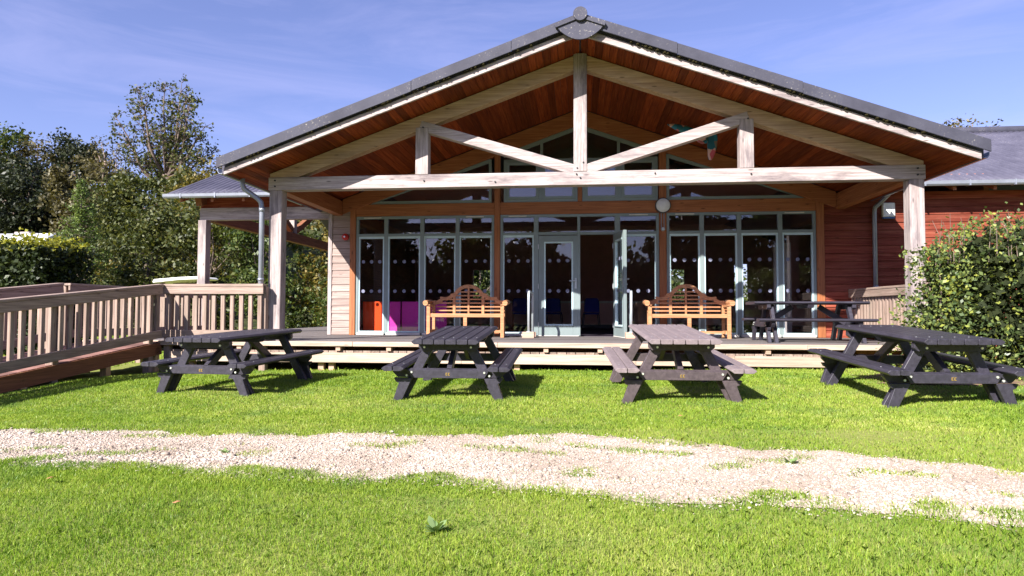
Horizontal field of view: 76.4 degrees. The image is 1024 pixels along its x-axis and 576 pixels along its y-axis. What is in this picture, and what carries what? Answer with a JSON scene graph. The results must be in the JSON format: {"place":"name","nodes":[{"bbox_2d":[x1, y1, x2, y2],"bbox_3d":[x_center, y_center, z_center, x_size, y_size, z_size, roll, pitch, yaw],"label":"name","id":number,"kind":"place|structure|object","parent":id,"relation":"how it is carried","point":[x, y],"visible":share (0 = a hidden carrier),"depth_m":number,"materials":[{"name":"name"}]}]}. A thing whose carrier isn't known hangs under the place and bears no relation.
{"place":"outdoors","nodes":[
{"label":"outdoors","id":0,"kind":"place"},
{"bbox_2d":[109,221,745,327],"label":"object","id":1,"kind":"structure","parent":0,"point":[289,254],"depth_m":50.02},
{"bbox_2d":[0,121,41,171],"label":"tree","id":2,"kind":"object","parent":1,"relation":"on","point":[5,138],"visible":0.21,"depth_m":59.10,"materials":[{"name":"green plant"}]},
{"bbox_2d":[0,132,61,189],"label":"tree","id":3,"kind":"object","parent":1,"relation":"on","point":[31,150],"visible":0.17,"depth_m":58.11,"materials":[{"name":"green plant"}]},
{"bbox_2d":[0,147,72,233],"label":"tree","id":4,"kind":"object","parent":1,"relation":"on","point":[13,185],"visible":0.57,"depth_m":47.32,"materials":[{"name":"green plant"}]},
{"bbox_2d":[0,156,95,232],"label":"tree","id":5,"kind":"object","parent":1,"relation":"on","point":[20,197],"visible":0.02,"depth_m":50.03,"materials":[{"name":"green plant"}]},
{"bbox_2d":[33,126,118,190],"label":"tree","id":6,"kind":"object","parent":1,"relation":"on","point":[67,152],"visible":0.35,"depth_m":58.38,"materials":[{"name":"green plant"}]},
{"bbox_2d":[33,149,154,274],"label":"tree","id":7,"kind":"object","parent":1,"relation":"on","point":[57,175],"visible":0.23,"depth_m":45.84,"materials":[{"name":"green plant"}]},
{"bbox_2d":[84,134,143,189],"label":"tree","id":8,"kind":"object","parent":1,"relation":"on","point":[94,152],"visible":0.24,"depth_m":57.31,"materials":[{"name":"green plant"}]},
{"bbox_2d":[68,161,228,285],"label":"tree","id":9,"kind":"object","parent":1,"relation":"on","point":[129,201],"visible":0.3,"depth_m":41.83,"materials":[{"name":"green plant"}]},
{"bbox_2d":[105,74,220,274],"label":"ash tree","id":10,"kind":"object","parent":1,"relation":"on","point":[150,162],"visible":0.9,"depth_m":45.13,"materials":[{"name":"green plant"}]},
{"bbox_2d":[155,150,303,311],"bbox_3d":[-17.815,-3.013,40.741,9.520,11.015,7.726,0,-2,6],"label":"tree","id":11,"kind":"object","parent":1,"relation":"on","point":[201,176],"visible":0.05,"depth_m":38.95,"materials":[{"name":"green plant"}]},
{"bbox_2d":[0,327,1023,575],"bbox_3d":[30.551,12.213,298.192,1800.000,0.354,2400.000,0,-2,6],"label":"lawn","id":12,"kind":"structure","parent":0,"point":[136,369],"depth_m":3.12,"materials":[{"name":"plant"}]},
{"bbox_2d":[0,283,63,349],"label":"railing","id":13,"kind":"object","parent":12,"relation":"on","point":[29,290],"visible":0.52,"depth_m":9.95,"materials":[{"name":"brown wood"}]},
{"bbox_2d":[0,232,69,241],"bbox_3d":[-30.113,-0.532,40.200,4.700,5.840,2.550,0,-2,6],"label":"caravan","id":14,"kind":"object","parent":12,"relation":"on","point":[42,235],"visible":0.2,"depth_m":39.41,"materials":[{"name":"white metal"}]},
{"bbox_2d":[0,227,97,354],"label":"clipped hedge","id":15,"kind":"object","parent":12,"relation":"on","point":[33,260],"visible":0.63,"depth_m":14.36,"materials":[{"name":"green plant"}]},
{"bbox_2d":[0,341,161,393],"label":"access ramp","id":16,"kind":"structure","parent":12,"relation":"on","point":[104,361],"depth_m":9.36,"materials":[{"name":"brown wood"}]},
{"bbox_2d":[0,284,163,382],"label":"railing","id":17,"kind":"object","parent":16,"relation":"on","point":[54,305],"visible":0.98,"depth_m":9.17,"materials":[{"name":"brown wood"}]},
{"bbox_2d":[55,176,134,318],"bbox_3d":[-19.742,-1.379,29.721,4.762,7.398,4.815,-1,-2,24],"label":"conifer","id":18,"kind":"object","parent":12,"relation":"on","point":[83,224],"visible":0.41,"depth_m":29.63,"materials":[{"name":"green plant"}]},
{"bbox_2d":[82,256,146,321],"bbox_3d":[-20.590,0.376,33.806,5.400,4.198,4.273,0,-2,6],"label":"shrub","id":19,"kind":"object","parent":12,"relation":"on","point":[108,273],"visible":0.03,"depth_m":33.27,"materials":[{"name":"green plant"}]},
{"bbox_2d":[91,192,197,326],"bbox_3d":[-18.276,-1.122,32.223,6.723,7.084,5.394,0,-2,6],"label":"shrub","id":20,"kind":"object","parent":12,"relation":"on","point":[144,232],"visible":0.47,"depth_m":31.36,"materials":[{"name":"green plant"}]},
{"bbox_2d":[153,276,217,329],"bbox_3d":[-10.843,0.716,21.605,1.706,2.149,1.000,0,-2,6],"label":"shelter","id":21,"kind":"object","parent":12,"relation":"on","point":[180,280],"visible":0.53,"depth_m":21.35,"materials":[{"name":"beige wood"}]},
{"bbox_2d":[140,198,265,329],"bbox_3d":[-14.372,-1.395,31.274,6.183,7.575,4.925,0,-2,6],"label":"shrub","id":22,"kind":"object","parent":12,"relation":"on","point":[181,271],"visible":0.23,"depth_m":30.82,"materials":[{"name":"green plant"}]},
{"bbox_2d":[140,329,323,395],"bbox_3d":[-3.511,0.925,8.409,1.385,0.693,1.840,0,0,11],"label":"picnic table","id":23,"kind":"object","parent":12,"relation":"on","point":[239,367],"visible":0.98,"depth_m":7.83,"materials":[{"name":"grey wood"}]},
{"bbox_2d":[218,220,327,328],"bbox_3d":[-10.832,-1.186,30.394,5.697,7.108,4.877,0,-2,6],"label":"shrub","id":24,"kind":"object","parent":12,"relation":"on","point":[248,273],"visible":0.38,"depth_m":29.90,"materials":[{"name":"green plant"}]},
{"bbox_2d":[289,220,327,326],"bbox_3d":[-7.928,-1.137,31.182,5.776,7.083,4.870,0,-2,6],"label":"shrub","id":25,"kind":"object","parent":12,"relation":"on","point":[311,278],"visible":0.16,"depth_m":30.28,"materials":[{"name":"green plant"}]},
{"bbox_2d":[303,277,327,326],"bbox_3d":[-6.433,0.745,26.367,4.566,2.963,2.898,0,-2,6],"label":"shrub","id":26,"kind":"object","parent":12,"relation":"on","point":[322,302],"visible":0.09,"depth_m":25.95,"materials":[{"name":"green plant"}]},
{"bbox_2d":[423,516,447,532],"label":"weed","id":27,"kind":"object","parent":12,"relation":"on","point":[433,525],"visible":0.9,"depth_m":2.88,"materials":[{"name":"green plant"}]},
{"bbox_2d":[381,326,522,400],"bbox_3d":[-0.628,0.873,7.826,1.385,0.693,1.840,0,1,5],"label":"picnic table","id":28,"kind":"object","parent":12,"relation":"on","point":[467,340],"visible":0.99,"depth_m":7.15,"materials":[{"name":"grey wood"}]},
{"bbox_2d":[474,270,483,285],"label":"shrub","id":29,"kind":"object","parent":12,"relation":"on","point":[477,275],"depth_m":31.45,"materials":[{"name":"green plant"}]},
{"bbox_2d":[473,270,489,297],"bbox_3d":[-1.949,-0.265,31.063,5.994,5.356,4.551,0,-2,6],"label":"shrub","id":30,"kind":"object","parent":12,"relation":"on","point":[481,282],"visible":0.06,"depth_m":31.44,"materials":[{"name":"green plant"}]},
{"bbox_2d":[82,327,902,370],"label":"timber deck","id":31,"kind":"structure","parent":12,"relation":"on","point":[790,353],"depth_m":10.67,"materials":[{"name":"beige wood"}]},
{"bbox_2d":[63,283,202,362],"bbox_3d":[-7.226,0.844,12.719,0.210,1.700,3.920,0,-2,6],"label":"railing","id":32,"kind":"object","parent":31,"relation":"on","point":[71,287],"visible":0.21,"depth_m":11.77,"materials":[{"name":"brown wood"}]},
{"bbox_2d":[162,284,268,371],"bbox_3d":[-5.046,0.785,11.024,1.810,1.700,0.210,0,-2,6],"label":"railing","id":33,"kind":"object","parent":31,"relation":"on","point":[205,290],"visible":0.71,"depth_m":10.98,"materials":[{"name":"brown wood"}]},
{"bbox_2d":[423,285,509,337],"bbox_3d":[-0.901,0.450,12.992,1.684,1.055,0.485,0,-2,6],"label":"garden bench","id":34,"kind":"object","parent":31,"relation":"on","point":[429,304],"visible":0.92,"depth_m":13.14,"materials":[{"name":"brown wood"}]},
{"bbox_2d":[522,290,535,337],"bbox_3d":[0.352,0.512,12.901,0.230,0.931,0.840,0,-2,6],"label":"tube handrail","id":35,"kind":"object","parent":31,"relation":"on","point":[528,333],"visible":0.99,"depth_m":12.63,"materials":[{"name":"silver metal"}]},
{"bbox_2d":[625,290,634,338],"bbox_3d":[2.307,0.508,12.701,0.230,0.931,0.840,0,-2,6],"label":"tube handrail","id":36,"kind":"object","parent":31,"relation":"on","point":[629,335],"visible":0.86,"depth_m":12.43,"materials":[{"name":"silver metal"}]},
{"bbox_2d":[642,284,734,338],"bbox_3d":[3.387,0.443,12.553,1.684,1.055,0.485,0,-2,6],"label":"garden bench","id":37,"kind":"object","parent":31,"relation":"on","point":[728,304],"visible":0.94,"depth_m":12.68,"materials":[{"name":"brown wood"}]},
{"bbox_2d":[742,301,878,343],"bbox_3d":[5.073,0.579,11.248,1.840,0.693,1.385,0,-2,8],"label":"picnic table","id":38,"kind":"object","parent":31,"relation":"on","point":[763,321],"visible":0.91,"depth_m":10.99,"materials":[{"name":"grey wood"}]},
{"bbox_2d":[848,283,939,354],"bbox_3d":[6.586,0.822,11.340,0.210,1.700,2.950,0,-2,6],"label":"railing","id":39,"kind":"object","parent":31,"relation":"on","point":[883,299],"visible":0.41,"depth_m":11.59,"materials":[{"name":"brown wood"}]},
{"bbox_2d":[162,6,1023,357],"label":"timber pavilion","id":40,"kind":"structure","parent":12,"relation":"on","point":[560,158],"depth_m":12.98,"materials":[{"name":"brown wood"}]},
{"bbox_2d":[342,234,348,240],"bbox_3d":[-3.594,-1.101,14.002,0.149,0.149,0.086,0,-2,6],"label":"fire bell","id":41,"kind":"object","parent":40,"relation":"attached to","point":[345,237],"visible":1,"depth_m":13.99,"materials":[{"name":"red plastic"}]},
{"bbox_2d":[363,302,381,330],"bbox_3d":[-3.078,0.657,14.354,0.430,0.716,0.300,0,-2,6],"label":"screen panel","id":42,"kind":"object","parent":40,"relation":"on","point":[372,316],"visible":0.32,"depth_m":14.33,"materials":[{"name":"orange fabric"}]},
{"bbox_2d":[389,302,400,330],"bbox_3d":[-2.646,0.658,14.350,0.390,0.716,0.300,0,-2,6],"label":"screen panel","id":43,"kind":"object","parent":40,"relation":"on","point":[395,318],"visible":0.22,"depth_m":14.32,"materials":[{"name":"fabric"}]},
{"bbox_2d":[402,302,418,330],"bbox_3d":[-2.168,0.656,14.260,0.500,0.716,0.300,0,-2,6],"label":"screen panel","id":44,"kind":"object","parent":40,"relation":"on","point":[410,316],"visible":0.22,"depth_m":14.24,"materials":[{"name":"fabric"}]},
{"bbox_2d":[355,215,493,334],"bbox_3d":[-1.868,-0.269,13.862,3.000,2.542,0.130,0,-2,6],"label":"window","id":45,"kind":"structure","parent":40,"relation":"in","point":[422,236],"depth_m":13.88,"materials":[{"name":"green paint"}]},
{"bbox_2d":[426,304,446,329],"bbox_3d":[-1.658,0.656,14.228,0.480,0.716,0.300,0,-2,6],"label":"screen panel","id":46,"kind":"object","parent":40,"relation":"on","point":[441,322],"visible":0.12,"depth_m":14.19,"materials":[{"name":"fabric"}]},
{"bbox_2d":[511,298,526,328],"bbox_3d":[0.244,0.758,19.257,0.526,0.902,0.493,0,-2,5],"label":"stacking chair","id":47,"kind":"object","parent":40,"relation":"on","point":[519,305],"visible":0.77,"depth_m":19.03,"materials":[{"name":"blue fabric"}]},
{"bbox_2d":[546,298,562,323],"bbox_3d":[1.238,0.757,19.155,0.526,0.902,0.493,0,-2,10],"label":"stacking chair","id":48,"kind":"object","parent":40,"relation":"on","point":[553,305],"visible":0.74,"depth_m":18.93,"materials":[{"name":"blue fabric"}]},
{"bbox_2d":[538,235,578,335],"bbox_3d":[0.966,-0.049,13.584,0.846,2.098,0.189,0,-2,6],"label":"door","id":49,"kind":"structure","parent":40,"relation":"in","point":[545,329],"depth_m":13.56,"materials":[{"name":"green paint"}]},
{"bbox_2d":[500,213,659,335],"bbox_3d":[1.388,-0.274,13.529,3.286,2.542,0.130,0,-2,6],"label":"window","id":50,"kind":"structure","parent":40,"relation":"in","point":[534,235],"depth_m":13.56,"materials":[{"name":"green paint"}]},
{"bbox_2d":[370,127,802,204],"bbox_3d":[1.422,-2.605,13.632,9.006,1.595,0.095,0,-2,6],"label":"gable window","id":51,"kind":"structure","parent":40,"relation":"in","point":[619,195],"depth_m":13.58,"materials":[{"name":"green paint"}]},
{"bbox_2d":[581,298,600,328],"bbox_3d":[2.313,0.755,19.045,0.526,0.902,0.493,0,-2,2],"label":"stacking chair","id":52,"kind":"object","parent":40,"relation":"on","point":[591,305],"visible":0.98,"depth_m":18.81,"materials":[{"name":"blue fabric"}]},
{"bbox_2d":[612,230,628,337],"bbox_3d":[2.156,-0.068,13.014,0.189,2.098,0.848,0,-2,-5],"label":"door","id":53,"kind":"structure","parent":40,"relation":"in","point":[619,330],"depth_m":12.84,"materials":[{"name":"green paint"}]},
{"bbox_2d":[655,198,670,227],"bbox_3d":[3.091,-1.547,13.310,0.316,0.608,0.125,0,-2,6],"label":"wall lamp","id":54,"kind":"object","parent":40,"relation":"attached to","point":[662,205],"visible":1,"depth_m":13.28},
{"bbox_2d":[667,120,717,159],"bbox_3d":[3.360,-2.762,12.113,0.913,0.773,0.119,0,-2,6],"label":"painted carving","id":55,"kind":"object","parent":40,"relation":"hanging from","point":[711,141],"visible":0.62,"depth_m":12.06},
{"bbox_2d":[666,211,817,337],"bbox_3d":[4.640,-0.280,13.196,2.944,2.542,0.130,0,-2,6],"label":"window","id":56,"kind":"structure","parent":40,"relation":"in","point":[701,233],"depth_m":13.18,"materials":[{"name":"green paint"}]},
{"bbox_2d":[881,203,894,218],"bbox_3d":[7.460,-1.531,12.899,0.230,0.315,0.080,0,-2,6],"label":"alarm box","id":57,"kind":"object","parent":40,"relation":"attached to","point":[888,210],"visible":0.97,"depth_m":12.86,"materials":[{"name":"white plastic"}]},
{"bbox_2d":[602,324,756,403],"bbox_3d":[1.786,0.830,7.380,1.385,0.693,1.840,0,1,4],"label":"picnic table","id":58,"kind":"object","parent":12,"relation":"on","point":[661,339],"visible":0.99,"depth_m":6.71,"materials":[{"name":"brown wood"}]},
{"bbox_2d":[671,264,746,300],"bbox_3d":[7.388,-0.430,29.297,8.064,5.593,5.223,0,-2,6],"label":"shrub","id":59,"kind":"object","parent":12,"relation":"on","point":[674,272],"visible":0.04,"depth_m":28.52,"materials":[{"name":"green plant"}]},
{"bbox_2d":[807,325,1023,407],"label":"picnic table","id":60,"kind":"object","parent":12,"relation":"on","point":[927,346],"visible":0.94,"depth_m":6.30,"materials":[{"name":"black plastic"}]},
{"bbox_2d":[943,114,1002,126],"bbox_3d":[17.622,-2.234,25.508,3.141,8.960,2.791,2,-3,-40],"label":"tree","id":61,"kind":"object","parent":12,"relation":"on","point":[953,124],"visible":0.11,"depth_m":25.22,"materials":[{"name":"green plant"}]},
{"bbox_2d":[0,426,1023,529],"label":"gravel path","id":62,"kind":"structure","parent":0,"point":[712,458],"depth_m":4.10,"materials":[{"name":"beige gravel"}]},
{"bbox_2d":[784,457,796,462],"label":"weed","id":63,"kind":"object","parent":62,"relation":"on","point":[792,460],"visible":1,"depth_m":4.16,"materials":[{"name":"green plant"}]},
{"bbox_2d":[0,0,1023,296],"label":"sky","id":64,"kind":"structure","parent":0,"point":[260,69],"materials":[{"name":"blue"}]},
{"bbox_2d":[861,373,1023,384],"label":"soil","id":65,"kind":"structure","parent":0,"point":[1018,382],"depth_m":7.44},
{"bbox_2d":[875,202,1023,380],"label":"beech hedge","id":66,"kind":"object","parent":65,"relation":"on","point":[979,281],"visible":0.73,"depth_m":7.98,"materials":[{"name":"green plant"}]}
]}

